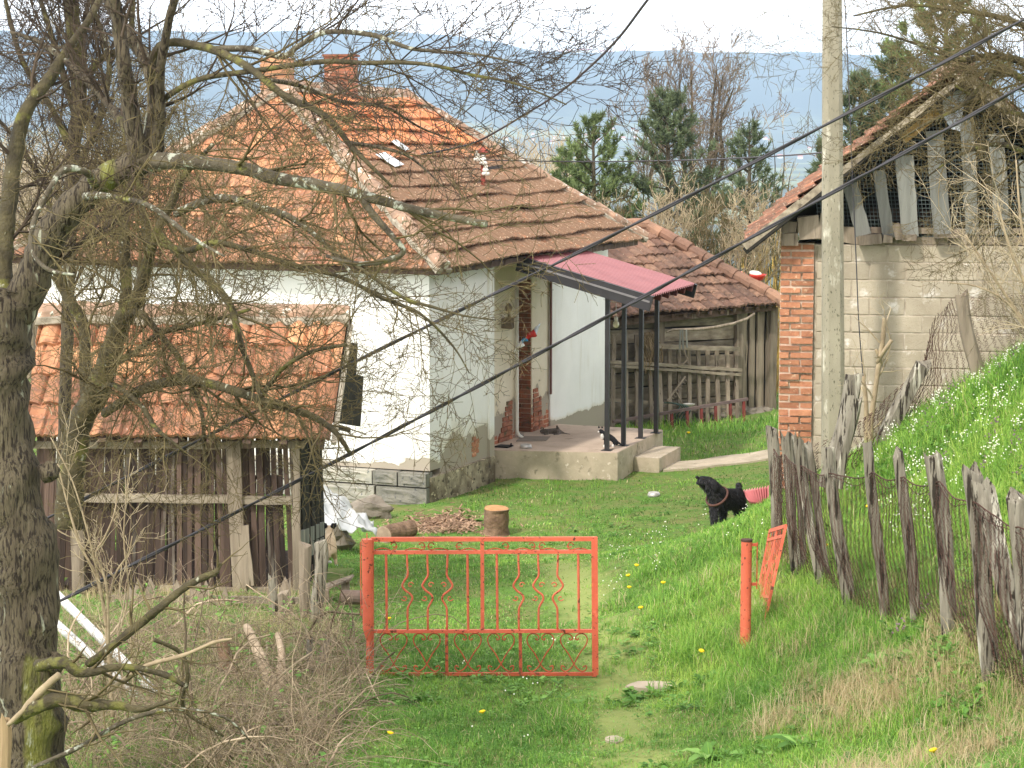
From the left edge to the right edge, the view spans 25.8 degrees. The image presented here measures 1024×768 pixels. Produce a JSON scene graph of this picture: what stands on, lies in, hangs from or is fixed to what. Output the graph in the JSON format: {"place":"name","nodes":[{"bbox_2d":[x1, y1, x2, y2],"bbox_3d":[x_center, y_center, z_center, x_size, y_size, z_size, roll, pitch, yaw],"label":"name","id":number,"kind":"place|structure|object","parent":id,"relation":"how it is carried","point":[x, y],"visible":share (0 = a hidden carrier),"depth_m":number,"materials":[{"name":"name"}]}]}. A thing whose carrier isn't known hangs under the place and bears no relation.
{"place":"outdoors","nodes":[
{"label":"outdoors","id":0,"kind":"place"},
{"bbox_2d":[58,574,376,767],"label":"dry grass","id":1,"kind":"structure","parent":0,"point":[166,594],"depth_m":18.61,"materials":[{"name":"beige plant"}]},
{"bbox_2d":[0,30,1023,767],"bbox_3d":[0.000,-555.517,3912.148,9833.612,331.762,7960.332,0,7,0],"label":"ground","id":2,"kind":"structure","parent":0,"point":[802,98],"depth_m":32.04,"materials":[{"name":"green plant"}]},
{"bbox_2d":[0,714,11,767],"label":"wooden post","id":3,"kind":"object","parent":2,"relation":"on","point":[5,743],"visible":0.98,"depth_m":12.71,"materials":[{"name":"beige wood"}]},
{"bbox_2d":[57,620,142,698],"bbox_3d":[-2.981,2.106,16.505,0.904,0.690,0.063,2,7,20],"label":"white pole","id":4,"kind":"object","parent":2,"relation":"on","point":[72,634],"visible":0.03,"depth_m":16.55,"materials":[{"name":"paint"}]},
{"bbox_2d":[59,591,156,695],"bbox_3d":[-3.038,1.920,16.685,0.898,0.759,0.063,2,7,20],"label":"white pole","id":5,"kind":"object","parent":2,"relation":"on","point":[88,625],"visible":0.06,"depth_m":16.70,"materials":[{"name":"paint"}]},
{"bbox_2d":[46,401,170,720],"bbox_3d":[-2.676,1.150,14.626,0.597,2.143,0.786,6,9,42],"label":"budding sapling","id":6,"kind":"object","parent":2,"relation":"on","point":[106,617],"visible":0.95,"depth_m":14.60,"materials":[{"name":"beige plant"}]},
{"bbox_2d":[0,0,233,493],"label":"forked tree","id":7,"kind":"object","parent":2,"relation":"on","point":[70,13],"visible":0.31,"depth_m":18.33,"materials":[{"name":"brown plant"}]},
{"bbox_2d":[28,301,363,592],"bbox_3d":[-3.450,0.690,23.632,3.703,3.157,2.879,0,7,0],"label":"corn crib","id":8,"kind":"object","parent":2,"relation":"on","point":[256,560],"visible":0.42,"depth_m":22.68,"materials":[{"name":"ceramic"}]},
{"bbox_2d":[110,577,298,611],"bbox_3d":[-2.880,2.117,20.875,1.776,0.659,0.178,0,7,0],"label":"picket fence","id":9,"kind":"object","parent":2,"relation":"on","point":[192,591],"visible":0.23,"depth_m":20.85,"materials":[{"name":"grey wood"}]},
{"bbox_2d":[59,583,351,767],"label":"weeds","id":10,"kind":"object","parent":2,"relation":"on","point":[156,648],"visible":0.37,"depth_m":17.34,"materials":[{"name":"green plant"}]},
{"bbox_2d":[217,641,235,673],"bbox_3d":[-2.229,2.270,17.580,0.126,0.487,0.316,-3,7,-27],"label":"snag","id":11,"kind":"object","parent":2,"relation":"on","point":[221,650],"visible":0.19,"depth_m":17.59,"materials":[{"name":"brown wood"}]},
{"bbox_2d":[57,534,465,767],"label":"dry brambles","id":12,"kind":"object","parent":2,"relation":"on","point":[261,713],"visible":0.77,"depth_m":15.95,"materials":[{"name":"beige plant"}]},
{"bbox_2d":[243,623,290,712],"bbox_3d":[-1.785,2.297,16.986,0.121,0.538,2.127,-2,7,-18],"label":"fallen log","id":13,"kind":"object","parent":2,"relation":"on","point":[246,626],"visible":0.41,"depth_m":17.62,"materials":[{"name":"beige wood"}]},
{"bbox_2d":[268,572,277,615],"bbox_3d":[-2.199,1.988,20.669,0.100,0.516,0.040,0,7,0],"label":"wooden post","id":14,"kind":"object","parent":2,"relation":"on","point":[272,585],"visible":0.55,"depth_m":20.65,"materials":[{"name":"grey wood"}]},
{"bbox_2d":[275,632,285,685],"bbox_3d":[-1.803,2.173,17.416,0.084,0.343,0.730,-1,7,-6],"label":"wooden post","id":15,"kind":"object","parent":2,"relation":"on","point":[279,645],"visible":0.55,"depth_m":17.47,"materials":[{"name":"brown wood"}]},
{"bbox_2d":[277,589,291,620],"bbox_3d":[-2.086,2.068,20.474,0.151,0.394,0.074,0,7,0],"label":"wooden post","id":16,"kind":"object","parent":2,"relation":"on","point":[280,599],"visible":0.39,"depth_m":20.45,"materials":[{"name":"grey wood"}]},
{"bbox_2d":[3,0,570,606],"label":"plum tree","id":17,"kind":"object","parent":2,"relation":"on","point":[97,388],"visible":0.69,"depth_m":15.24,"materials":[{"name":"brown plant"}]},
{"bbox_2d":[0,117,590,377],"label":"woods","id":18,"kind":"object","parent":2,"relation":"on","point":[34,329],"visible":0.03,"depth_m":159.28,"materials":[{"name":"brown plant"}]},
{"bbox_2d":[298,541,311,616],"bbox_3d":[-1.907,1.853,20.756,0.137,0.823,0.068,0,7,0],"label":"wooden post","id":19,"kind":"object","parent":2,"relation":"on","point":[305,560],"visible":0.74,"depth_m":20.72,"materials":[{"name":"grey wood"}]},
{"bbox_2d":[309,539,328,622],"bbox_3d":[-1.774,1.853,20.551,0.188,0.880,0.070,0,7,0],"label":"wooden post","id":20,"kind":"object","parent":2,"relation":"on","point":[321,561],"visible":0.66,"depth_m":20.52,"materials":[{"name":"grey wood"}]},
{"bbox_2d":[325,523,337,565],"bbox_3d":[-2.082,1.832,25.570,0.178,0.440,0.629,-1,7,-7],"label":"dog","id":21,"kind":"object","parent":2,"relation":"on","point":[331,541],"visible":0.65,"depth_m":25.43},
{"bbox_2d":[324,574,353,602],"bbox_3d":[-1.732,2.032,22.178,0.310,0.260,0.291,1,7,5],"label":"scrap board","id":22,"kind":"object","parent":2,"relation":"on","point":[345,583],"visible":0.41,"depth_m":22.09,"materials":[{"name":"grey wood"}]},
{"bbox_2d":[333,525,355,550],"bbox_3d":[-2.249,1.940,28.203,0.615,0.407,0.552,2,7,18],"label":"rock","id":23,"kind":"object","parent":2,"relation":"on","point":[339,537],"visible":0.25,"depth_m":28.00,"materials":[{"name":"stone"}]},
{"bbox_2d":[323,485,376,535],"bbox_3d":[-2.061,1.556,27.793,0.771,0.498,1.805,0,7,-4],"label":"plastic sheet","id":24,"kind":"object","parent":23,"relation":"on","point":[363,522],"visible":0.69,"depth_m":27.51,"materials":[{"name":"white plastic"}]},
{"bbox_2d":[340,590,361,604],"bbox_3d":[-1.523,2.077,21.814,0.293,0.167,0.140,4,8,32],"label":"log","id":25,"kind":"object","parent":2,"relation":"on","point":[355,594],"visible":0.47,"depth_m":21.77,"materials":[{"name":"brown wood"}]},
{"bbox_2d":[0,0,707,767],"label":"walnut tree","id":26,"kind":"object","parent":2,"relation":"on","point":[30,604],"visible":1,"depth_m":12.29,"materials":[{"name":"brown plant"}]},
{"bbox_2d":[13,606,234,767],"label":"broken branch","id":27,"kind":"object","parent":26,"relation":"attached to","point":[80,703],"visible":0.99,"depth_m":12.46,"materials":[{"name":"brown plant"}]},
{"bbox_2d":[6,672,109,726],"bbox_3d":[-2.521,1.767,12.407,0.606,0.314,0.207,0,7,0],"label":"broken branch","id":28,"kind":"object","parent":27,"relation":"on","point":[40,691],"visible":1,"depth_m":12.47,"materials":[{"name":"beige plant"}]},
{"bbox_2d":[33,599,218,719],"bbox_3d":[-2.201,1.547,12.731,1.095,0.652,0.477,0,7,0],"label":"broken branch","id":29,"kind":"object","parent":26,"relation":"attached to","point":[70,666],"visible":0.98,"depth_m":12.76,"materials":[{"name":"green plant"}]},
{"bbox_2d":[31,610,295,767],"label":"broken branch","id":30,"kind":"object","parent":26,"relation":"attached to","point":[152,713],"visible":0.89,"depth_m":12.83,"materials":[{"name":"brown plant"}]},
{"bbox_2d":[147,636,289,746],"bbox_3d":[-1.739,1.831,13.240,0.707,0.738,0.546,3,7,23],"label":"broken branch","id":31,"kind":"object","parent":30,"relation":"attached to","point":[184,663],"visible":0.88,"depth_m":13.22,"materials":[{"name":"brown plant"}]},
{"bbox_2d":[85,482,259,667],"bbox_3d":[-2.012,1.112,12.863,1.082,1.178,0.484,1,7,12],"label":"broken branch","id":32,"kind":"object","parent":26,"relation":"attached to","point":[152,613],"visible":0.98,"depth_m":12.92,"materials":[{"name":"brown plant"}]},
{"bbox_2d":[99,578,262,697],"bbox_3d":[-1.925,1.513,12.822,1.100,0.757,0.519,-2,7,-20],"label":"broken branch","id":33,"kind":"object","parent":26,"relation":"attached to","point":[129,675],"visible":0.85,"depth_m":12.86,"materials":[{"name":"brown plant"}]},
{"bbox_2d":[12,49,697,504],"bbox_3d":[-1.865,-1.898,36.713,9.566,7.027,8.962,3,7,22],"label":"farmhouse","id":34,"kind":"object","parent":2,"relation":"on","point":[568,391],"visible":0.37,"depth_m":34.63,"materials":[{"name":"beige paint"}]},
{"bbox_2d":[514,324,539,351],"bbox_3d":[0.237,-0.721,34.967,0.489,0.481,0.117,3,7,25],"label":"ribbon","id":35,"kind":"object","parent":34,"relation":"attached to","point":[533,332],"visible":0.92,"depth_m":34.93,"materials":[{"name":"white fabric"}]},
{"bbox_2d":[516,433,549,441],"bbox_3d":[0.344,0.858,36.133,0.560,0.064,0.613,0,7,0],"label":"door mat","id":36,"kind":"object","parent":34,"relation":"on","point":[535,438],"depth_m":36.10,"materials":[{"name":"grey fabric"}]},
{"bbox_2d":[421,0,648,154],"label":"service cable","id":37,"kind":"object","parent":34,"relation":"attached to","point":[608,49],"visible":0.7,"depth_m":29.58,"materials":[{"name":"black rubber"}]},
{"bbox_2d":[350,494,393,518],"bbox_3d":[-2.030,1.754,31.318,0.763,0.411,0.311,0,7,0],"label":"boulder","id":38,"kind":"object","parent":2,"relation":"on","point":[378,507],"visible":0.69,"depth_m":31.23,"materials":[{"name":"stone"}]},
{"bbox_2d":[376,520,417,542],"bbox_3d":[-1.507,1.941,29.368,0.259,0.253,0.610,4,8,33],"label":"lying log","id":39,"kind":"object","parent":2,"relation":"on","point":[408,528],"visible":0.73,"depth_m":29.26,"materials":[{"name":"brown wood"}]},
{"bbox_2d":[335,703,464,764],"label":"tall grass","id":40,"kind":"structure","parent":2,"relation":"on","point":[445,714],"depth_m":15.42,"materials":[{"name":"plant"}]},
{"bbox_2d":[34,392,778,548],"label":"grass","id":41,"kind":"structure","parent":2,"relation":"on","point":[744,425],"depth_m":34.67,"materials":[{"name":"green plant"}]},
{"bbox_2d":[377,502,522,536],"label":"wood chips","id":42,"kind":"object","parent":2,"relation":"on","point":[436,525],"visible":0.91,"depth_m":30.58,"materials":[{"name":"brown wood"}]},
{"bbox_2d":[360,533,597,676],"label":"garden gate","id":43,"kind":"structure","parent":2,"relation":"on","point":[368,551],"depth_m":17.90,"materials":[{"name":"red metal"}]},
{"bbox_2d":[483,505,509,536],"bbox_3d":[-0.207,1.839,29.704,0.366,0.426,0.394,0,7,0],"label":"chopping block","id":44,"kind":"object","parent":2,"relation":"on","point":[496,520],"depth_m":29.58,"materials":[{"name":"brown wood"}]},
{"bbox_2d":[71,395,953,628],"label":"turf clumps","id":45,"kind":"object","parent":2,"relation":"on","point":[545,560],"visible":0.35,"depth_m":25.95,"materials":[{"name":"green plant"}]},
{"bbox_2d":[60,337,1023,648],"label":"grass","id":46,"kind":"structure","parent":2,"relation":"on","point":[908,435],"depth_m":21.15,"materials":[{"name":"green plant"}]},
{"bbox_2d":[69,372,1017,620],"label":"weeds","id":47,"kind":"object","parent":2,"relation":"on","point":[514,545],"visible":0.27,"depth_m":27.84,"materials":[{"name":"green plant"}]},
{"bbox_2d":[461,476,633,516],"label":"tall grass","id":48,"kind":"structure","parent":2,"relation":"on","point":[496,490],"depth_m":32.44,"materials":[{"name":"green plant"}]},
{"bbox_2d":[77,355,1018,627],"bbox_3d":[-1.551,0.343,27.219,20.142,4.077,14.048,0,7,0],"label":"ground cover","id":49,"kind":"object","parent":2,"relation":"on","point":[519,559],"visible":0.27,"depth_m":25.17,"materials":[{"name":"green plant"}]},
{"bbox_2d":[552,145,584,191],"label":"pine tree","id":50,"kind":"object","parent":2,"relation":"on","point":[561,149],"visible":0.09,"depth_m":59.62,"materials":[{"name":"green plant"}]},
{"bbox_2d":[549,107,659,218],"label":"pine tree","id":51,"kind":"object","parent":2,"relation":"on","point":[588,168],"visible":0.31,"depth_m":48.60,"materials":[{"name":"green plant"}]},
{"bbox_2d":[590,189,646,217],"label":"scrub bush","id":52,"kind":"object","parent":2,"relation":"on","point":[617,210],"visible":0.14,"depth_m":44.61,"materials":[{"name":"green plant"}]},
{"bbox_2d":[626,681,672,692],"bbox_3d":[1.099,2.392,17.497,0.378,0.090,0.256,2,7,19],"label":"stepping stone","id":53,"kind":"object","parent":2,"relation":"on","point":[639,685],"visible":0.34,"depth_m":17.46,"materials":[{"name":"stone"}]},
{"bbox_2d":[626,179,692,232],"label":"scrub bush","id":54,"kind":"object","parent":2,"relation":"on","point":[667,216],"visible":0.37,"depth_m":44.67,"materials":[{"name":"beige plant"}]},
{"bbox_2d":[299,419,1023,767],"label":"weeds","id":55,"kind":"object","parent":2,"relation":"on","point":[535,699],"visible":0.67,"depth_m":17.11,"materials":[{"name":"green plant"}]},
{"bbox_2d":[610,335,741,426],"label":"wooden fence","id":56,"kind":"object","parent":2,"relation":"on","point":[698,367],"visible":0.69,"depth_m":41.32,"materials":[{"name":"grey wood"}]},
{"bbox_2d":[637,331,662,375],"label":"straw bundle","id":57,"kind":"object","parent":56,"relation":"hanging from","point":[649,345],"visible":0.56,"depth_m":40.94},
{"bbox_2d":[596,84,757,274],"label":"pine tree","id":58,"kind":"object","parent":2,"relation":"on","point":[672,100],"visible":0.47,"depth_m":49.02,"materials":[{"name":"green plant"}]},
{"bbox_2d":[646,200,711,239],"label":"scrub bush","id":59,"kind":"object","parent":2,"relation":"on","point":[678,230],"visible":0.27,"depth_m":44.49,"materials":[{"name":"beige plant"}]},
{"bbox_2d":[612,398,747,427],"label":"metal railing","id":60,"kind":"object","parent":2,"relation":"on","point":[715,405],"visible":0.78,"depth_m":40.65,"materials":[{"name":"metal"}]},
{"bbox_2d":[340,377,1020,767],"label":"turf clumps","id":61,"kind":"object","parent":2,"relation":"on","point":[664,741],"visible":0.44,"depth_m":16.09,"materials":[{"name":"green plant"}]},
{"bbox_2d":[584,513,784,696],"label":"tall grass","id":62,"kind":"structure","parent":2,"relation":"on","point":[658,613],"depth_m":19.20,"materials":[{"name":"green plant"}]},
{"bbox_2d":[646,163,724,252],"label":"scrub bush","id":63,"kind":"object","parent":2,"relation":"on","point":[688,218],"visible":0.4,"depth_m":45.16,"materials":[{"name":"beige plant"}]},
{"bbox_2d":[608,218,779,424],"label":"outbuilding","id":64,"kind":"structure","parent":2,"relation":"on","point":[725,293],"depth_m":42.14,"materials":[{"name":"wood"}]},
{"bbox_2d":[666,313,754,332],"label":"curved pole","id":65,"kind":"object","parent":64,"relation":"attached to","point":[716,326],"visible":1,"depth_m":41.13,"materials":[{"name":"grey wood"}]},
{"bbox_2d":[678,330,687,364],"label":"harness","id":66,"kind":"object","parent":65,"relation":"hanging from","point":[683,348],"visible":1,"depth_m":40.86,"materials":[{"name":"grey leather"}]},
{"bbox_2d":[599,7,799,234],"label":"bare tree","id":67,"kind":"object","parent":2,"relation":"on","point":[716,127],"visible":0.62,"depth_m":61.31,"materials":[{"name":"grey plant"}]},
{"bbox_2d":[655,177,759,264],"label":"scrub bush","id":68,"kind":"object","parent":2,"relation":"on","point":[707,200],"visible":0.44,"depth_m":45.76,"materials":[{"name":"beige plant"}]},
{"bbox_2d":[682,742,733,763],"bbox_3d":[1.299,2.453,14.770,0.356,0.123,0.420,0,7,0],"label":"dock plant","id":69,"kind":"object","parent":2,"relation":"on","point":[704,747],"visible":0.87,"depth_m":14.81,"materials":[{"name":"green plant"}]},
{"bbox_2d":[695,476,747,525],"bbox_3d":[2.601,1.519,27.122,0.321,0.958,1.160,4,8,31],"label":"dog","id":70,"kind":"object","parent":2,"relation":"on","point":[723,501],"visible":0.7,"depth_m":26.81},
{"bbox_2d":[679,205,766,272],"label":"scrub bush","id":71,"kind":"object","parent":2,"relation":"on","point":[710,233],"visible":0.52,"depth_m":44.51,"materials":[{"name":"beige plant"}]},
{"bbox_2d":[694,548,769,734],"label":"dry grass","id":72,"kind":"structure","parent":2,"relation":"on","point":[715,726],"depth_m":16.10,"materials":[{"name":"green plant"}]},
{"bbox_2d":[697,181,777,273],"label":"scrub bush","id":73,"kind":"object","parent":2,"relation":"on","point":[735,204],"visible":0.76,"depth_m":44.32,"materials":[{"name":"brown plant"}]},
{"bbox_2d":[690,117,787,290],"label":"pine tree","id":74,"kind":"object","parent":2,"relation":"on","point":[741,145],"visible":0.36,"depth_m":52.64,"materials":[{"name":"green plant"}]},
{"bbox_2d":[715,208,779,277],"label":"scrub bush","id":75,"kind":"object","parent":2,"relation":"on","point":[756,249],"visible":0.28,"depth_m":45.39,"materials":[{"name":"beige plant"}]},
{"bbox_2d":[740,538,757,648],"bbox_3d":[1.890,1.820,17.924,0.134,1.175,0.094,3,7,24],"label":"gate post","id":76,"kind":"object","parent":2,"relation":"on","point":[747,544],"visible":0.73,"depth_m":17.88,"materials":[{"name":"orange metal"}]},
{"bbox_2d":[743,485,768,503],"bbox_3d":[3.031,1.397,27.639,0.217,0.234,0.660,6,9,42],"label":"roofing sheet","id":77,"kind":"object","parent":2,"relation":"on","point":[757,495],"visible":0.78,"depth_m":27.64,"materials":[{"name":"pink plastic"}]},
{"bbox_2d":[720,181,798,283],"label":"scrub bush","id":78,"kind":"object","parent":2,"relation":"on","point":[766,240],"visible":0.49,"depth_m":44.72,"materials":[{"name":"beige plant"}]},
{"bbox_2d":[758,524,786,619],"bbox_3d":[2.158,1.640,19.016,0.224,1.092,1.406,0,7,0],"label":"gate leaf","id":79,"kind":"object","parent":2,"relation":"on","point":[777,537],"visible":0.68,"depth_m":18.91,"materials":[{"name":"red paint"}]},
{"bbox_2d":[761,113,799,288],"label":"bare tree","id":80,"kind":"object","parent":2,"relation":"on","point":[784,166],"visible":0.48,"depth_m":53.96,"materials":[{"name":"brown plant"}]},
{"bbox_2d":[762,733,824,750],"bbox_3d":[1.808,2.320,14.337,0.457,0.135,0.307,6,9,41],"label":"dock plant","id":81,"kind":"object","parent":2,"relation":"on","point":[787,737],"visible":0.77,"depth_m":14.35,"materials":[{"name":"green plant"}]},
{"bbox_2d":[798,134,821,240],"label":"pine tree","id":82,"kind":"object","parent":2,"relation":"on","point":[820,145],"visible":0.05,"depth_m":57.65,"materials":[{"name":"green plant"}]},
{"bbox_2d":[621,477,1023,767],"bbox_3d":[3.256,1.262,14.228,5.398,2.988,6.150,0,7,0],"label":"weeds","id":83,"kind":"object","parent":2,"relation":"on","point":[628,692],"visible":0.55,"depth_m":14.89,"materials":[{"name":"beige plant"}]},
{"bbox_2d":[821,0,844,468],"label":"utility pole","id":84,"kind":"object","parent":2,"relation":"on","point":[832,354],"visible":0.73,"depth_m":23.89,"materials":[{"name":"concrete"}]},
{"bbox_2d":[484,152,821,161],"bbox_3d":[1.919,-3.052,30.099,0.990,0.294,12.401,-2,7,-18],"label":"thin wire","id":85,"kind":"object","parent":84,"relation":"attached to","point":[671,160],"visible":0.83,"depth_m":30.19,"materials":[{"name":"grey metal"}]},
{"bbox_2d":[844,0,862,372],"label":"hanging wire","id":86,"kind":"object","parent":84,"relation":"attached to","point":[853,197],"visible":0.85,"depth_m":23.55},
{"bbox_2d":[804,66,889,174],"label":"pine tree","id":87,"kind":"object","parent":2,"relation":"on","point":[860,133],"visible":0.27,"depth_m":41.56,"materials":[{"name":"green plant"}]},
{"bbox_2d":[684,532,1023,767],"bbox_3d":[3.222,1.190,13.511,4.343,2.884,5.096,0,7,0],"label":"dry grass","id":88,"kind":"structure","parent":2,"relation":"on","point":[815,712],"depth_m":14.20,"materials":[{"name":"beige plant"}]},
{"bbox_2d":[686,477,1023,767],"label":"tall grass","id":89,"kind":"structure","parent":2,"relation":"on","point":[776,669],"depth_m":15.12,"materials":[{"name":"green plant"}]},
{"bbox_2d":[838,289,903,442],"bbox_3d":[3.529,-0.111,22.057,0.634,1.710,0.580,-5,8,-36],"label":"pruned tree","id":90,"kind":"object","parent":2,"relation":"on","point":[882,350],"visible":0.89,"depth_m":22.03,"materials":[{"name":"beige plant"}]},
{"bbox_2d":[720,0,1023,353],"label":"bare tree","id":91,"kind":"object","parent":2,"relation":"on","point":[997,57],"visible":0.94,"depth_m":20.69,"materials":[{"name":"brown plant"}]},
{"bbox_2d":[857,650,892,675],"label":"dock plant","id":92,"kind":"object","parent":2,"relation":"on","point":[865,661],"visible":0.36,"depth_m":15.57,"materials":[{"name":"green plant"}]},
{"bbox_2d":[743,55,1023,488],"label":"barn","id":93,"kind":"structure","parent":2,"relation":"on","point":[882,264],"depth_m":25.42,"materials":[{"name":"grey brick"}]},
{"bbox_2d":[865,37,912,118],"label":"pine tree","id":94,"kind":"object","parent":2,"relation":"on","point":[876,85],"visible":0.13,"depth_m":42.50,"materials":[{"name":"green plant"}]},
{"bbox_2d":[765,425,1023,690],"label":"picket fence","id":95,"kind":"object","parent":2,"relation":"on","point":[990,557],"visible":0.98,"depth_m":15.83,"materials":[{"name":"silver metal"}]},
{"bbox_2d":[809,288,1023,495],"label":"bank fence","id":96,"kind":"object","parent":2,"relation":"on","point":[842,439],"visible":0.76,"depth_m":21.10,"materials":[{"name":"grey wood"}]},
{"bbox_2d":[812,348,1023,748],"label":"weeds","id":97,"kind":"object","parent":2,"relation":"on","point":[964,713],"visible":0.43,"depth_m":17.44,"materials":[{"name":"green plant"}]},
{"bbox_2d":[845,343,1023,534],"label":"white flowers","id":98,"kind":"object","parent":2,"relation":"on","point":[956,431],"visible":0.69,"depth_m":19.51,"materials":[{"name":"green plant"}]},
{"bbox_2d":[863,0,1011,134],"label":"pine tree","id":99,"kind":"object","parent":2,"relation":"on","point":[883,88],"visible":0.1,"depth_m":40.50,"materials":[{"name":"green plant"}]},
{"bbox_2d":[891,346,1023,633],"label":"purple weeds","id":100,"kind":"object","parent":2,"relation":"on","point":[1016,472],"visible":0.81,"depth_m":18.70,"materials":[{"name":"plant"}]},
{"bbox_2d":[909,113,1023,343],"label":"sapling","id":101,"kind":"object","parent":2,"relation":"on","point":[1012,306],"visible":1,"depth_m":19.53,"materials":[{"name":"beige plant"}]},
{"bbox_2d":[0,0,1023,56],"label":"sky","id":102,"kind":"structure","parent":0,"point":[643,29],"materials":[{"name":"white"}]},
{"bbox_2d":[48,18,1023,517],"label":"overhead cable","id":103,"kind":"object","parent":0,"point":[784,146],"visible":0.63,"depth_m":15.40,"materials":[{"name":"black rubber"}]},
{"bbox_2d":[60,84,1023,601],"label":"overhead cable","id":104,"kind":"object","parent":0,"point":[698,266],"visible":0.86,"depth_m":15.08,"materials":[{"name":"black rubber"}]},
{"bbox_2d":[663,450,767,471],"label":"path","id":105,"kind":"structure","parent":0,"point":[739,459],"depth_m":35.98,"materials":[{"name":"concrete"}]},
{"bbox_2d":[739,239,799,393],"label":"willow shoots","id":106,"kind":"object","parent":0,"point":[777,383],"visible":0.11,"depth_m":47.69,"materials":[{"name":"brown plant"}]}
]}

